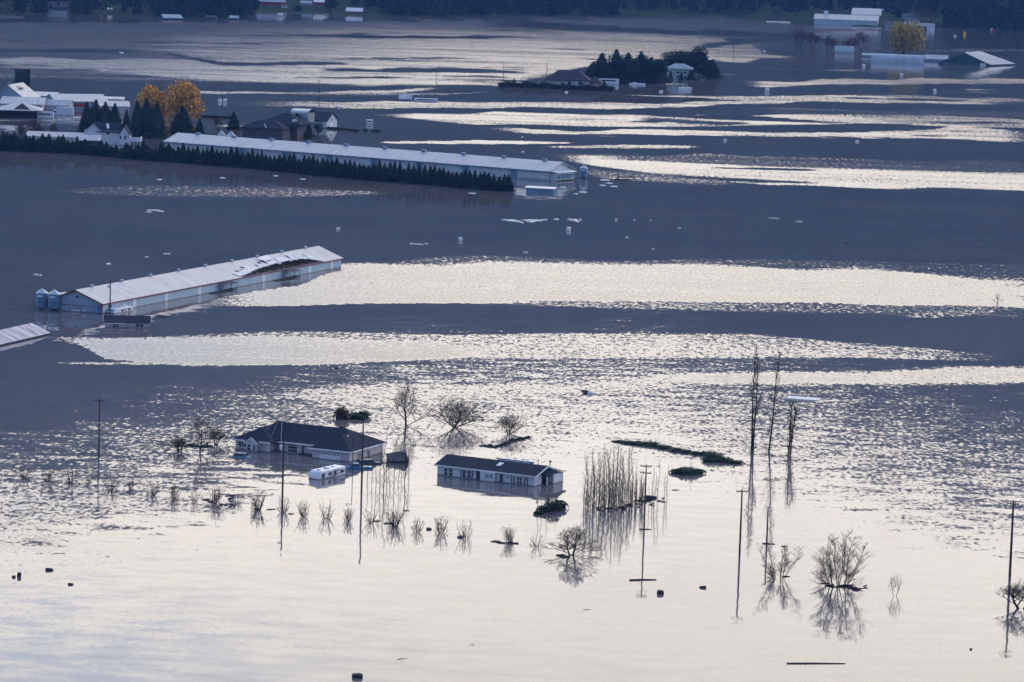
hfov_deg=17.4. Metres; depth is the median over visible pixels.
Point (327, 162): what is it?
conifer
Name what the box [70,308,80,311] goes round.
window
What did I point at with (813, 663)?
floating log
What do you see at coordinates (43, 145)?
conifer
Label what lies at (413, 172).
conifer
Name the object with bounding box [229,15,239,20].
shore house
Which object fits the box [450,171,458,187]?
conifer
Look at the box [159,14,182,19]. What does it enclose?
boat house
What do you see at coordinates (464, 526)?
bare shrub
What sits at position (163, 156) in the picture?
conifer
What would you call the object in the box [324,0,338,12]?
bank tree
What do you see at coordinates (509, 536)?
bare shrub
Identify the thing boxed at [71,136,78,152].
conifer
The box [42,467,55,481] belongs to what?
bare shrub
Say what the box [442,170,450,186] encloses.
conifer
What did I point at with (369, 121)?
stranded van
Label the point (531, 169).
long barn
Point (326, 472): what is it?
travel trailer
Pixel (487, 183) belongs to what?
conifer
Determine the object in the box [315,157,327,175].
conifer
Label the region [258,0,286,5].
red barn
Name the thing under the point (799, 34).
bare tree
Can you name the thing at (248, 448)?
window
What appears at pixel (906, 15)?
grey roof house
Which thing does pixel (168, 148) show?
conifer
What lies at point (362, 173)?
conifer
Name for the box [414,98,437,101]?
sunken trailer
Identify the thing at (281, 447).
utility pole
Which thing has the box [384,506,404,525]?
bare shrub
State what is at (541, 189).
floating shed
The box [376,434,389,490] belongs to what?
sapling
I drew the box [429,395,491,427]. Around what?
bare tree
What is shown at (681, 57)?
evergreen tree
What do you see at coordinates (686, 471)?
bramble mound
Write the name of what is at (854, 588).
drift line
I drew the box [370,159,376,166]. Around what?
doorway
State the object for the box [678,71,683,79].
conifer
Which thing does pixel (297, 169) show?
conifer
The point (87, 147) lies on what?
conifer
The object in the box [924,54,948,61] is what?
white shed
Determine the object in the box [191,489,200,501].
bare shrub
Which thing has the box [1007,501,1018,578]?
utility pole
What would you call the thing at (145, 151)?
conifer
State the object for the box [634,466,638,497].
sapling
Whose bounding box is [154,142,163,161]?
conifer
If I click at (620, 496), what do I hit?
sapling
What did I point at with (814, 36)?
bare tree
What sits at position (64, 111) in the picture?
box truck
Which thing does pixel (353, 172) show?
conifer
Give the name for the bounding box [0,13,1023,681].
water
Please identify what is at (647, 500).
drift line
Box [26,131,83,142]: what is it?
long shed
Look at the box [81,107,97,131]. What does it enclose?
conifer
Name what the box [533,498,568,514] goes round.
leafy bush
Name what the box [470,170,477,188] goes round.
conifer
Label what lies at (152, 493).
bare shrub
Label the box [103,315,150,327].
cottage
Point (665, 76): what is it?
conifer
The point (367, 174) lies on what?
conifer
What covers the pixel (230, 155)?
conifer
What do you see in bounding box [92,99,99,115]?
conifer
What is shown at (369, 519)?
bare shrub
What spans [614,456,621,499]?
sapling
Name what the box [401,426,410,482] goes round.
sapling
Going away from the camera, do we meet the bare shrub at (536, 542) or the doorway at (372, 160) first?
the bare shrub at (536, 542)
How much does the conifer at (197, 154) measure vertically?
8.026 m
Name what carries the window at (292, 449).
in the ranch house at (326, 442)
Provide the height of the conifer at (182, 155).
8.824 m
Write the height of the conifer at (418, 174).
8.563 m
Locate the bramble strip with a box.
[611,439,706,455]
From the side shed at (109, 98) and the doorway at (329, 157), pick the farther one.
the side shed at (109, 98)
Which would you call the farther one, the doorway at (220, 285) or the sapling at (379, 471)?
the doorway at (220, 285)
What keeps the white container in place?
on the water
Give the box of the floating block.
[352,673,362,677]
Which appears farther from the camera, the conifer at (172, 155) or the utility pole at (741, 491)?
the conifer at (172, 155)
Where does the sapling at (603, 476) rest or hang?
on the water
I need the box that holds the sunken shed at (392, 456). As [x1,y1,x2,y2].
[386,450,408,462]
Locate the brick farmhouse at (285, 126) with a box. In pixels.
[240,108,314,140]
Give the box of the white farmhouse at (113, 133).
[83,122,141,144]
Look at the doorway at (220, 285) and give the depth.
887.83 m
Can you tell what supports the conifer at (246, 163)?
on the water
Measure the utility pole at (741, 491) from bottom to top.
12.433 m
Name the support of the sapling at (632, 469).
on the water
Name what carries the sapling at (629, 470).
on the water
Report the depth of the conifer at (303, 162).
1296.70 m
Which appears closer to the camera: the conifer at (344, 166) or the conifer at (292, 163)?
the conifer at (344, 166)
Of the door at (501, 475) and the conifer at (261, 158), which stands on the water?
the conifer at (261, 158)
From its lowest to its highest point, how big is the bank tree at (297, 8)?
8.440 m
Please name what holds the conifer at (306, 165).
in the water
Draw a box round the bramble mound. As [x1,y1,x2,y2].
[669,467,706,474]
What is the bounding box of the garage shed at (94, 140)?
[78,135,101,145]
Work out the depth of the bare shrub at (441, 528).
548.20 m
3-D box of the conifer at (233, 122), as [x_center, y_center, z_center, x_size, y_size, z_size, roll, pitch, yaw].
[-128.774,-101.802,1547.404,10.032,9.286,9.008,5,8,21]
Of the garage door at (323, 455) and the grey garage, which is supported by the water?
the grey garage
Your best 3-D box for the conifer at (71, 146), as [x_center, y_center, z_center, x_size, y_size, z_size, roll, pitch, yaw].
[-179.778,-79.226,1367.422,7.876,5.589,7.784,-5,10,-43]
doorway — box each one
[218,283,222,290]
[239,148,244,155]
[282,152,288,158]
[282,270,285,277]
[326,155,332,162]
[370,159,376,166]
[416,162,422,170]
[462,166,468,173]
[510,170,516,177]
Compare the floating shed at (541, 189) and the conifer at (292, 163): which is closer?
the floating shed at (541, 189)
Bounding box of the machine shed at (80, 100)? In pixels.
[44,94,107,108]
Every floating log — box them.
[629,579,655,580]
[787,662,844,663]
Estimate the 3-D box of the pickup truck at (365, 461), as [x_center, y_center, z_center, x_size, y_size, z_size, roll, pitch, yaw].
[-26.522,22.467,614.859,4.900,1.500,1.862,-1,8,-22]
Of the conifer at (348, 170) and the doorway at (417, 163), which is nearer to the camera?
the conifer at (348, 170)
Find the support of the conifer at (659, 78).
on the water
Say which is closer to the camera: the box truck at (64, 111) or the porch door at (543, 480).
the porch door at (543, 480)
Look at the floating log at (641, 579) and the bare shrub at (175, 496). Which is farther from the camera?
the bare shrub at (175, 496)
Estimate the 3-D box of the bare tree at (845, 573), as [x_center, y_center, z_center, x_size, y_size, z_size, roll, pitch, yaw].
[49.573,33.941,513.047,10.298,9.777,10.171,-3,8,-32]
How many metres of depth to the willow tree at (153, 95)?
1594.81 m
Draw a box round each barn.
[0,81,40,99]
[0,96,47,109]
[0,323,50,345]
[47,246,343,313]
[93,100,130,113]
[163,131,576,180]
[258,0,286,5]
[312,0,324,4]
[814,11,879,25]
[851,8,881,16]
[885,21,902,26]
[937,51,1014,65]
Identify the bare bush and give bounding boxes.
[164,435,192,450]
[207,425,228,444]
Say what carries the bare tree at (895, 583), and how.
in the water
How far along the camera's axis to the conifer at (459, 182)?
1251.11 m
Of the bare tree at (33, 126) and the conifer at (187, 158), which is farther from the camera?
the bare tree at (33, 126)
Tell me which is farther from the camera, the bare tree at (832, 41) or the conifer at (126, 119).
the bare tree at (832, 41)
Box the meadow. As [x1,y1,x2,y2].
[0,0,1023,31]
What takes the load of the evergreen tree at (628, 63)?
on the water
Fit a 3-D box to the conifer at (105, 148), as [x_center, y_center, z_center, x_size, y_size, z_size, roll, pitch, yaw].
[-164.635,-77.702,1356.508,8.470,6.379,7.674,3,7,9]
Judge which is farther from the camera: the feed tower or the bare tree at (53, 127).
the feed tower
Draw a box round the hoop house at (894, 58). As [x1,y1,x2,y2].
[871,53,923,63]
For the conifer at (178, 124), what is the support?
on the water
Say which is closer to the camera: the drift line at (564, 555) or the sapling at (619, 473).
the drift line at (564, 555)
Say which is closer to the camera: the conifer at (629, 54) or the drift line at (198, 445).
the drift line at (198, 445)
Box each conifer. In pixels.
[0,131,5,148]
[0,137,4,150]
[3,132,11,150]
[7,134,12,150]
[11,131,16,150]
[11,136,22,151]
[20,133,31,151]
[31,135,35,150]
[32,137,39,151]
[36,133,44,152]
[39,134,53,152]
[40,136,47,152]
[51,135,65,152]
[61,134,66,151]
[64,140,70,152]
[64,140,74,152]
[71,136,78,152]
[72,140,84,153]
[75,102,91,132]
[76,138,87,152]
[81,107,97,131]
[82,141,91,154]
[87,144,93,154]
[88,145,99,155]
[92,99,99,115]
[96,108,108,121]
[97,140,103,154]
[97,142,109,155]
[102,101,109,116]
[104,146,113,156]
[106,111,115,121]
[108,145,118,156]
[110,103,123,127]
[118,142,128,158]
[122,109,129,127]
[123,145,133,158]
[129,100,140,131]
[129,108,144,136]
[133,144,139,158]
[134,141,145,159]
[135,98,150,132]
[136,107,168,138]
[137,145,149,159]
[142,148,155,160]
[153,101,170,136]
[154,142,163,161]
[156,147,169,161]
[162,143,171,160]
[167,148,175,161]
[168,106,195,132]
[168,113,191,133]
[174,146,179,162]
[176,143,185,162]
[182,146,190,163]
[188,147,195,163]
[191,145,200,163]
[193,120,204,133]
[198,149,204,164]
[203,147,208,164]
[207,145,214,165]
[210,149,221,165]
[219,149,223,164]
[219,149,227,165]
[225,111,241,129]
[226,146,233,166]
[230,147,240,166]
[238,152,243,166]
[239,151,253,168]
[249,148,255,168]
[253,151,259,168]
[255,150,263,168]
[258,154,267,169]
[264,155,272,169]
[269,155,276,170]
[273,154,281,170]
[278,154,286,171]
[284,153,291,171]
[286,153,297,172]
[294,158,300,172]
[297,155,306,173]
[300,156,310,173]
[306,154,315,174]
[307,125,316,136]
[311,158,319,175]
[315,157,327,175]
[324,159,329,175]
[327,159,333,176]
[331,157,339,176]
[332,163,344,177]
[342,159,346,177]
[343,159,351,177]
[347,161,356,178]
[353,163,361,178]
[358,164,365,179]
[362,165,372,179]
[370,162,375,178]
[371,159,381,180]
[377,163,387,181]
[385,161,394,181]
[393,161,396,179]
[394,162,402,182]
[400,168,405,182]
[402,162,410,183]
[408,165,416,183]
[413,163,421,183]
[419,164,426,184]
[423,165,432,184]
[430,165,436,184]
[432,168,442,185]
[440,167,445,185]
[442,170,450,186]
[446,171,453,186]
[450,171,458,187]
[454,172,462,187]
[459,168,467,187]
[464,170,471,188]
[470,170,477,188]
[475,172,483,189]
[478,171,486,189]
[481,172,491,189]
[490,174,495,189]
[491,176,501,190]
[499,174,509,191]
[503,174,516,191]
[589,52,607,75]
[602,62,620,82]
[610,49,619,78]
[615,59,632,83]
[623,52,646,82]
[630,59,642,82]
[634,51,660,82]
[639,62,658,83]
[649,57,665,82]
[662,62,670,81]
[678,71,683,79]
[685,70,695,79]
[700,59,723,77]
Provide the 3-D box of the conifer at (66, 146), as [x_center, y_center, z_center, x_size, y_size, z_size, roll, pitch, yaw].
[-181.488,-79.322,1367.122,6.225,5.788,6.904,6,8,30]
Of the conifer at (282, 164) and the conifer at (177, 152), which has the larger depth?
the conifer at (177, 152)
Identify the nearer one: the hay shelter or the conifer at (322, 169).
the conifer at (322, 169)
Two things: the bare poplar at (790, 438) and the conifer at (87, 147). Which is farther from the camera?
the conifer at (87, 147)
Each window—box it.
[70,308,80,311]
[135,323,143,327]
[238,441,245,447]
[246,443,250,450]
[287,445,297,452]
[443,467,447,475]
[448,468,452,476]
[462,469,466,477]
[467,470,471,478]
[516,476,522,484]
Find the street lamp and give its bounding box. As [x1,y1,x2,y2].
[347,435,353,470]
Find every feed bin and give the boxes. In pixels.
[36,288,47,309]
[48,289,60,309]
[579,165,587,177]
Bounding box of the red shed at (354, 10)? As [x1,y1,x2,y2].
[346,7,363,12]
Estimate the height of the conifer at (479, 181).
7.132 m
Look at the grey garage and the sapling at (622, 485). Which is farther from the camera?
the grey garage
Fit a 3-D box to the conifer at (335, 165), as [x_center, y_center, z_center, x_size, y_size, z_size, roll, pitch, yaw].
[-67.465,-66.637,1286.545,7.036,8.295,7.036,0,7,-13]
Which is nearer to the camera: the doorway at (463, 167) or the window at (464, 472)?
the window at (464, 472)
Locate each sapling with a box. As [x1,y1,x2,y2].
[374,445,383,485]
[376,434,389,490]
[391,450,398,484]
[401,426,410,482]
[581,452,588,504]
[582,467,594,503]
[583,458,589,506]
[586,460,594,509]
[588,448,598,507]
[592,456,608,510]
[595,453,601,496]
[598,451,608,505]
[599,463,607,510]
[600,442,608,496]
[600,449,619,500]
[605,448,611,503]
[608,442,622,496]
[608,446,616,505]
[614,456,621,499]
[615,476,624,510]
[616,450,625,500]
[618,455,629,507]
[618,460,626,505]
[621,447,631,497]
[626,452,632,496]
[629,446,639,492]
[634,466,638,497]
[662,472,666,504]
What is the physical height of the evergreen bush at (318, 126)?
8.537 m
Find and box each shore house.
[206,15,217,19]
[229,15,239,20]
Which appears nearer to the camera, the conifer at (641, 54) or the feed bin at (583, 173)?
the feed bin at (583, 173)
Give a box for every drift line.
[186,443,212,447]
[205,494,235,505]
[479,435,532,447]
[490,540,518,543]
[556,554,569,557]
[596,497,665,511]
[825,584,867,590]
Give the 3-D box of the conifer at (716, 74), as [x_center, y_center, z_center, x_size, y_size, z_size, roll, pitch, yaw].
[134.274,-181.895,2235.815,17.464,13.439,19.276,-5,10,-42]
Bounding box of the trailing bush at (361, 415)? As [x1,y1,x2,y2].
[349,411,371,419]
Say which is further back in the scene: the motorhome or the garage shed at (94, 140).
the garage shed at (94, 140)
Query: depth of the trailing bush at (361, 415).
669.61 m
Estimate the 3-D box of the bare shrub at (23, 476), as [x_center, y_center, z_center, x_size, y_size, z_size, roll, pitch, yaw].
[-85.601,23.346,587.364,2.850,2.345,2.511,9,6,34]
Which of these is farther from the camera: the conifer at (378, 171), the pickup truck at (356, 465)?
the conifer at (378, 171)
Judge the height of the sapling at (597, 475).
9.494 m
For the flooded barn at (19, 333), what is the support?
in the water
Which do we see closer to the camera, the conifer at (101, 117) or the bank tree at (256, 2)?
the conifer at (101, 117)
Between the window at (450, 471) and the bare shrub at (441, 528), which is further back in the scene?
the window at (450, 471)
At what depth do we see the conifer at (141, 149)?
1342.07 m
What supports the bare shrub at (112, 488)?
in the water
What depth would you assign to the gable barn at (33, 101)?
1647.92 m
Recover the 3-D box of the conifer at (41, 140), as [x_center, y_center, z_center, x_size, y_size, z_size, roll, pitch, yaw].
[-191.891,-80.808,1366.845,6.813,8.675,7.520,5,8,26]
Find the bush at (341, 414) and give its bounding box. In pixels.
[333,407,350,419]
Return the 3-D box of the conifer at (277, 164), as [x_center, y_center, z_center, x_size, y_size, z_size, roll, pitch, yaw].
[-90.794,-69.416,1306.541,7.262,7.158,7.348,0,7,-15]
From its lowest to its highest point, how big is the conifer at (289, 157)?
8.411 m
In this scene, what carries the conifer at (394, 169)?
on the water
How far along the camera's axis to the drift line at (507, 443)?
644.13 m
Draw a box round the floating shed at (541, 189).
[525,186,558,192]
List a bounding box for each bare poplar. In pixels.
[748,344,762,450]
[759,349,781,451]
[784,399,800,454]
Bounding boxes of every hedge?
[195,115,230,118]
[327,126,380,131]
[497,79,615,91]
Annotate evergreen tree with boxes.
[587,60,615,78]
[606,54,640,78]
[631,55,659,77]
[653,58,667,76]
[660,49,701,74]
[690,46,708,77]
[697,59,715,78]
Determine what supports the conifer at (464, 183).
on the water
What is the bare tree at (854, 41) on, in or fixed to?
in the water
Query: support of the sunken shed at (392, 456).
in the water
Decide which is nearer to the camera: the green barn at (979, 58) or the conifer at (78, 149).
the conifer at (78, 149)
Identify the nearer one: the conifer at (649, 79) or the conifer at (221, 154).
the conifer at (221, 154)
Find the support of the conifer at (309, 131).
on the water
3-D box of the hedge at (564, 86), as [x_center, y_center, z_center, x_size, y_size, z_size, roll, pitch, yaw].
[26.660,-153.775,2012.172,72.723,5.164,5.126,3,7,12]
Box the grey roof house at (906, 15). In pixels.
[902,13,914,18]
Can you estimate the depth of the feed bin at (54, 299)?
832.13 m
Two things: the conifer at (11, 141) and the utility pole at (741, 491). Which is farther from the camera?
the conifer at (11, 141)
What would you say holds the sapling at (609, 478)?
on the water
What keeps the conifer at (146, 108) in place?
on the water
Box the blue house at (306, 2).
[300,1,312,4]
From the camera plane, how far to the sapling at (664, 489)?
580.72 m
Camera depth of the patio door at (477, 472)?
601.39 m
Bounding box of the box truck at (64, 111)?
[53,107,73,114]
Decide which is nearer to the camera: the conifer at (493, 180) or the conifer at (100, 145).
the conifer at (493, 180)
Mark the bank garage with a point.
(55, 11)
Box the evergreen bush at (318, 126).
[310,119,323,135]
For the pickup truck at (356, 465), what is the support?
on the water
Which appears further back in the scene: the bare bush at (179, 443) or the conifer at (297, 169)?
the conifer at (297, 169)
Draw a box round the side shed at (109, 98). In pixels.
[105,96,124,100]
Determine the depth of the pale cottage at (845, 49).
2740.45 m
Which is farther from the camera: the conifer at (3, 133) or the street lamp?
the conifer at (3, 133)
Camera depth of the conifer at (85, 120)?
1484.54 m
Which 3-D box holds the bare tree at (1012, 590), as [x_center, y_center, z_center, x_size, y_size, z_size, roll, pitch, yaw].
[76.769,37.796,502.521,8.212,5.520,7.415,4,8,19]
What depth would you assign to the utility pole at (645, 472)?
554.88 m
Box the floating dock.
[786,396,820,400]
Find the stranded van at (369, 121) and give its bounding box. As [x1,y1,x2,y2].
[366,119,372,123]
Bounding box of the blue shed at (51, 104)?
[45,99,73,109]
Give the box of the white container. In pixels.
[599,78,618,83]
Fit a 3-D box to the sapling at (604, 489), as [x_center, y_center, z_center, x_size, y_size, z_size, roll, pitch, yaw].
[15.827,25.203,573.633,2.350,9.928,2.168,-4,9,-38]
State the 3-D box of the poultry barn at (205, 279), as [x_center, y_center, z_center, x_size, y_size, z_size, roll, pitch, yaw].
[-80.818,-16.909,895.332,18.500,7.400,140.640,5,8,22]
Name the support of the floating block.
on the water
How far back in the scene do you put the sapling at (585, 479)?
577.92 m
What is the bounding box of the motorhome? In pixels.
[106,305,132,313]
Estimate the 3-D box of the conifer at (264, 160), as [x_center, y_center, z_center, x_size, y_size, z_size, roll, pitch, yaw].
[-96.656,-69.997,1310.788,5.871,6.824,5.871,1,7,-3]
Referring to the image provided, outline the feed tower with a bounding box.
[14,68,30,87]
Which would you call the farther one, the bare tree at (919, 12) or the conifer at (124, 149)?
the bare tree at (919, 12)
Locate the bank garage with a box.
[48,9,67,13]
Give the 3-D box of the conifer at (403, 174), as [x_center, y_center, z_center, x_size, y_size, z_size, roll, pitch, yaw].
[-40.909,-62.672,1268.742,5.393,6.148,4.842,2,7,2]
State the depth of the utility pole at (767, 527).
544.91 m
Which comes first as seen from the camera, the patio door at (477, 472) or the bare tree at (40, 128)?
the patio door at (477, 472)
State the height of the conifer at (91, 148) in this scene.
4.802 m
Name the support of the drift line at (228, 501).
on the water
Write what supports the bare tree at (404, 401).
in the water
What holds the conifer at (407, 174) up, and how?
in the water
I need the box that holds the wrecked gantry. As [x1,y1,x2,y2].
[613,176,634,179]
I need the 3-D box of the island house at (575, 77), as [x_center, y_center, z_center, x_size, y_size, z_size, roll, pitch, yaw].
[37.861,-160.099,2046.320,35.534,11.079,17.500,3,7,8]
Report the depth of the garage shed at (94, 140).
1402.11 m
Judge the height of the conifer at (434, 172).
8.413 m
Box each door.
[320,452,339,460]
[476,471,479,479]
[499,474,502,482]
[541,475,545,484]
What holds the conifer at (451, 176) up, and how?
on the water
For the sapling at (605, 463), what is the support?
on the water
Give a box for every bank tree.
[252,0,259,11]
[293,5,301,10]
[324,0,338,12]
[889,5,905,16]
[983,9,1021,32]
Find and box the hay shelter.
[0,103,43,117]
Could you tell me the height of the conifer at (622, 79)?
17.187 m
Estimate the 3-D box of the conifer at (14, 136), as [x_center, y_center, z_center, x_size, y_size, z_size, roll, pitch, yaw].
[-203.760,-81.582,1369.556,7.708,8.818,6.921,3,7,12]
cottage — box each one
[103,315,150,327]
[835,46,854,53]
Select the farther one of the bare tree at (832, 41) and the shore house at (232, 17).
the shore house at (232, 17)
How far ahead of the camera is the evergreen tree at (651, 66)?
2119.14 m
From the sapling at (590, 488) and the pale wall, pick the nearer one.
the sapling at (590, 488)
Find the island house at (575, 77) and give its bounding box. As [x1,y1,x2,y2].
[543,70,603,87]
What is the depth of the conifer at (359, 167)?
1278.35 m
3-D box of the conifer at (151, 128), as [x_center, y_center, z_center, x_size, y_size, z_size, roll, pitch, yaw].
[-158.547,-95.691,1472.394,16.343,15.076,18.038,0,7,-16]
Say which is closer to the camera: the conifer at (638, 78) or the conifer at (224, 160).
the conifer at (224, 160)
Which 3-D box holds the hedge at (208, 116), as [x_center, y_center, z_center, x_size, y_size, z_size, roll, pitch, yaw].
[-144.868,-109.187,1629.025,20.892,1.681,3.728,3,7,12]
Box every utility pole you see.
[94,399,101,455]
[107,279,110,313]
[280,438,283,495]
[361,419,363,490]
[640,464,651,530]
[736,489,747,556]
[766,507,768,546]
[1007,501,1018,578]
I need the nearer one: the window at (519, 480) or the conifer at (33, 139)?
the window at (519, 480)
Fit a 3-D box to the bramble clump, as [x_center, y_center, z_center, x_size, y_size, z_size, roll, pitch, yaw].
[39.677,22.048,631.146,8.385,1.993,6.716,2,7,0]
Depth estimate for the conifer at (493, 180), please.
1245.17 m
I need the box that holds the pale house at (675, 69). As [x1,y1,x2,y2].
[667,63,693,79]
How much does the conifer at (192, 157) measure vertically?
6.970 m
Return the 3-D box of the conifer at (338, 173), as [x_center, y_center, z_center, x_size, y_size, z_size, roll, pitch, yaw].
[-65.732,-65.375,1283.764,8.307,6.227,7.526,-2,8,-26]
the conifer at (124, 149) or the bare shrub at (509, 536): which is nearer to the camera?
the bare shrub at (509, 536)
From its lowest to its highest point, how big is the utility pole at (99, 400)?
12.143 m
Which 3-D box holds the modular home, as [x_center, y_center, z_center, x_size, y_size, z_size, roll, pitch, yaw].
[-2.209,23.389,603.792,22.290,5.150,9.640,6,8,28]
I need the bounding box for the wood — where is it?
[0,0,1023,30]
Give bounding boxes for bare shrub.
[19,468,31,478]
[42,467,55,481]
[60,466,77,483]
[102,475,118,491]
[146,481,158,495]
[168,483,180,498]
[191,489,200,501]
[207,485,226,504]
[250,492,264,510]
[276,496,289,512]
[297,500,309,517]
[319,500,333,519]
[343,507,354,520]
[363,508,377,523]
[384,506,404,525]
[410,516,424,531]
[434,516,448,532]
[456,521,473,538]
[501,527,514,541]
[529,532,543,546]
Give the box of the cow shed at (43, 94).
[34,91,62,97]
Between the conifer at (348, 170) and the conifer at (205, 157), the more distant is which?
the conifer at (205, 157)
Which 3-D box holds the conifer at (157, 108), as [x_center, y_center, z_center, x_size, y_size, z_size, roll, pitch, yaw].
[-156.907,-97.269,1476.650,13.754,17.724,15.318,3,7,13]
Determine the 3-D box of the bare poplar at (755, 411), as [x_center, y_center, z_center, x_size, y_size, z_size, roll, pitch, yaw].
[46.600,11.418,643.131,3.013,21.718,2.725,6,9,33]
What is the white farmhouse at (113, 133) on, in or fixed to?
on the water
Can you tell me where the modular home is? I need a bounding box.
[434,454,566,485]
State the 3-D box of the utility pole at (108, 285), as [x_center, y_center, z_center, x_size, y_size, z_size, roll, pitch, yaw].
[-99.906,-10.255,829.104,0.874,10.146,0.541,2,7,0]
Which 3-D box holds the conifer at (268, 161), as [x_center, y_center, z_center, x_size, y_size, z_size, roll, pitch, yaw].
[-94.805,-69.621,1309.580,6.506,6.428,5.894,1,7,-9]
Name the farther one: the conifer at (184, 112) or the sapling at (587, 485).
the conifer at (184, 112)
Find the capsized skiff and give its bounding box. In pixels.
[580,390,593,393]
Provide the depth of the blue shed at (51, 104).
1651.77 m
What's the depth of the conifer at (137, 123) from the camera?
1474.28 m
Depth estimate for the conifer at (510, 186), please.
1242.50 m
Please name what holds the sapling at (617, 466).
on the water
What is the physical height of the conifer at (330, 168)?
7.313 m
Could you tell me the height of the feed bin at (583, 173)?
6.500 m
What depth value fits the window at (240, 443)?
626.80 m
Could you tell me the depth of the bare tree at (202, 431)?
621.82 m
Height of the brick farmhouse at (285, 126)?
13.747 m
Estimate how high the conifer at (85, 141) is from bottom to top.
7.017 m
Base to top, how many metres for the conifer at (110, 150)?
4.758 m
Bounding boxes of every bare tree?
[16,123,27,138]
[26,117,39,130]
[32,123,44,130]
[49,122,60,131]
[186,415,217,452]
[213,116,222,129]
[392,377,430,425]
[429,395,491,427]
[492,409,528,433]
[542,524,605,554]
[757,541,805,578]
[787,26,812,47]
[806,31,824,48]
[807,530,873,587]
[822,36,838,50]
[841,35,860,46]
[851,30,870,50]
[888,574,903,595]
[910,5,941,21]
[995,579,1023,608]
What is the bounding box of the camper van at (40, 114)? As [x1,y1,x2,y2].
[37,111,53,118]
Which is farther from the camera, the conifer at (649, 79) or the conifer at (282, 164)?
the conifer at (649, 79)
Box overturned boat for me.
[154,315,166,317]
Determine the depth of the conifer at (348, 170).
1281.16 m
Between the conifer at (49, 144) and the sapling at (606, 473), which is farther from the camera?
the conifer at (49, 144)
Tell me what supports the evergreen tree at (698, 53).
on the water
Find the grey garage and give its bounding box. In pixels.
[310,111,338,128]
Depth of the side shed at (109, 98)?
1718.22 m
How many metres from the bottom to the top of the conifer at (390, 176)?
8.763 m
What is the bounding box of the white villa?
[904,18,934,29]
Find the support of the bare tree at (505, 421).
in the water
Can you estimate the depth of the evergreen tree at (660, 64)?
2125.77 m
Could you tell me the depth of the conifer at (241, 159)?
1318.27 m
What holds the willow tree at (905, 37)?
in the water
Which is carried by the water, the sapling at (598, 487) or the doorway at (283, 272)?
the sapling at (598, 487)
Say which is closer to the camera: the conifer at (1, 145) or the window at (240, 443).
the window at (240, 443)
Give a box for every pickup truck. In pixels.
[346,462,372,468]
[356,459,380,464]
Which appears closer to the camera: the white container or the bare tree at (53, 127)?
the bare tree at (53, 127)
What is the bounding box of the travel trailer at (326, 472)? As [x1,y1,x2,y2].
[309,465,345,479]
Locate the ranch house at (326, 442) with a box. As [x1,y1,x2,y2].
[231,420,387,461]
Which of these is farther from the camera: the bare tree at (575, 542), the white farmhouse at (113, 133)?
the white farmhouse at (113, 133)
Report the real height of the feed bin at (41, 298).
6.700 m
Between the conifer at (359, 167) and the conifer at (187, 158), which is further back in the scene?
the conifer at (187, 158)
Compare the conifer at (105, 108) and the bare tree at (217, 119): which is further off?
the bare tree at (217, 119)
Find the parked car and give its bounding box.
[231,452,251,457]
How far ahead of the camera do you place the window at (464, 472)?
602.79 m
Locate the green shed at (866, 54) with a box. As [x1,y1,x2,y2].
[862,53,878,56]
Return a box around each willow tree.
[134,84,171,120]
[161,77,205,119]
[888,21,926,54]
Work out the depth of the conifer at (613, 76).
2105.47 m
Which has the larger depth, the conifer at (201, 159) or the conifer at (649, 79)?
the conifer at (649, 79)
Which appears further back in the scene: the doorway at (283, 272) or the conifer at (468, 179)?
the conifer at (468, 179)
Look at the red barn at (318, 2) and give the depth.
3550.52 m
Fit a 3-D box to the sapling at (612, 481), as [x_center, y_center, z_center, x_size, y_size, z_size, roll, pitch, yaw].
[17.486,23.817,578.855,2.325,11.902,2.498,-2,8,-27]
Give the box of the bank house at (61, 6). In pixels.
[47,1,70,11]
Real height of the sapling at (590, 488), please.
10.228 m
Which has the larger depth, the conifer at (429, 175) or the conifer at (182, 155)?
the conifer at (182, 155)
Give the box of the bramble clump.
[700,451,743,463]
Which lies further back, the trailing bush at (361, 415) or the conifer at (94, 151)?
the conifer at (94, 151)
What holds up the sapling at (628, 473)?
on the water
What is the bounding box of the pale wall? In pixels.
[767,21,789,22]
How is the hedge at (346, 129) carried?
on the water
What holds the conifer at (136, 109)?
on the water
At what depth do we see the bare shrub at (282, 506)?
562.27 m
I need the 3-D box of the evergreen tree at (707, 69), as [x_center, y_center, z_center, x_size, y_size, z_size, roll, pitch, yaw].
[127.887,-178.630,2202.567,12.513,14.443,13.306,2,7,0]
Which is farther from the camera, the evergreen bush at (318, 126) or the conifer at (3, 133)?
the evergreen bush at (318, 126)
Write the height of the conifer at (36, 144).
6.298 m
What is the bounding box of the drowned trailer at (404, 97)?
[398,94,412,100]
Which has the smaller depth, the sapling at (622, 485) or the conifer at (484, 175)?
the sapling at (622, 485)
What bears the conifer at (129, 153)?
on the water
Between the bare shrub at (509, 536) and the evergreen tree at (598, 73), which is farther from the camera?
the evergreen tree at (598, 73)
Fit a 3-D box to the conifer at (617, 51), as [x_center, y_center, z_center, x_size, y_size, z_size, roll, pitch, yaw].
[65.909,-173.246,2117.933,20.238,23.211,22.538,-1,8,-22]

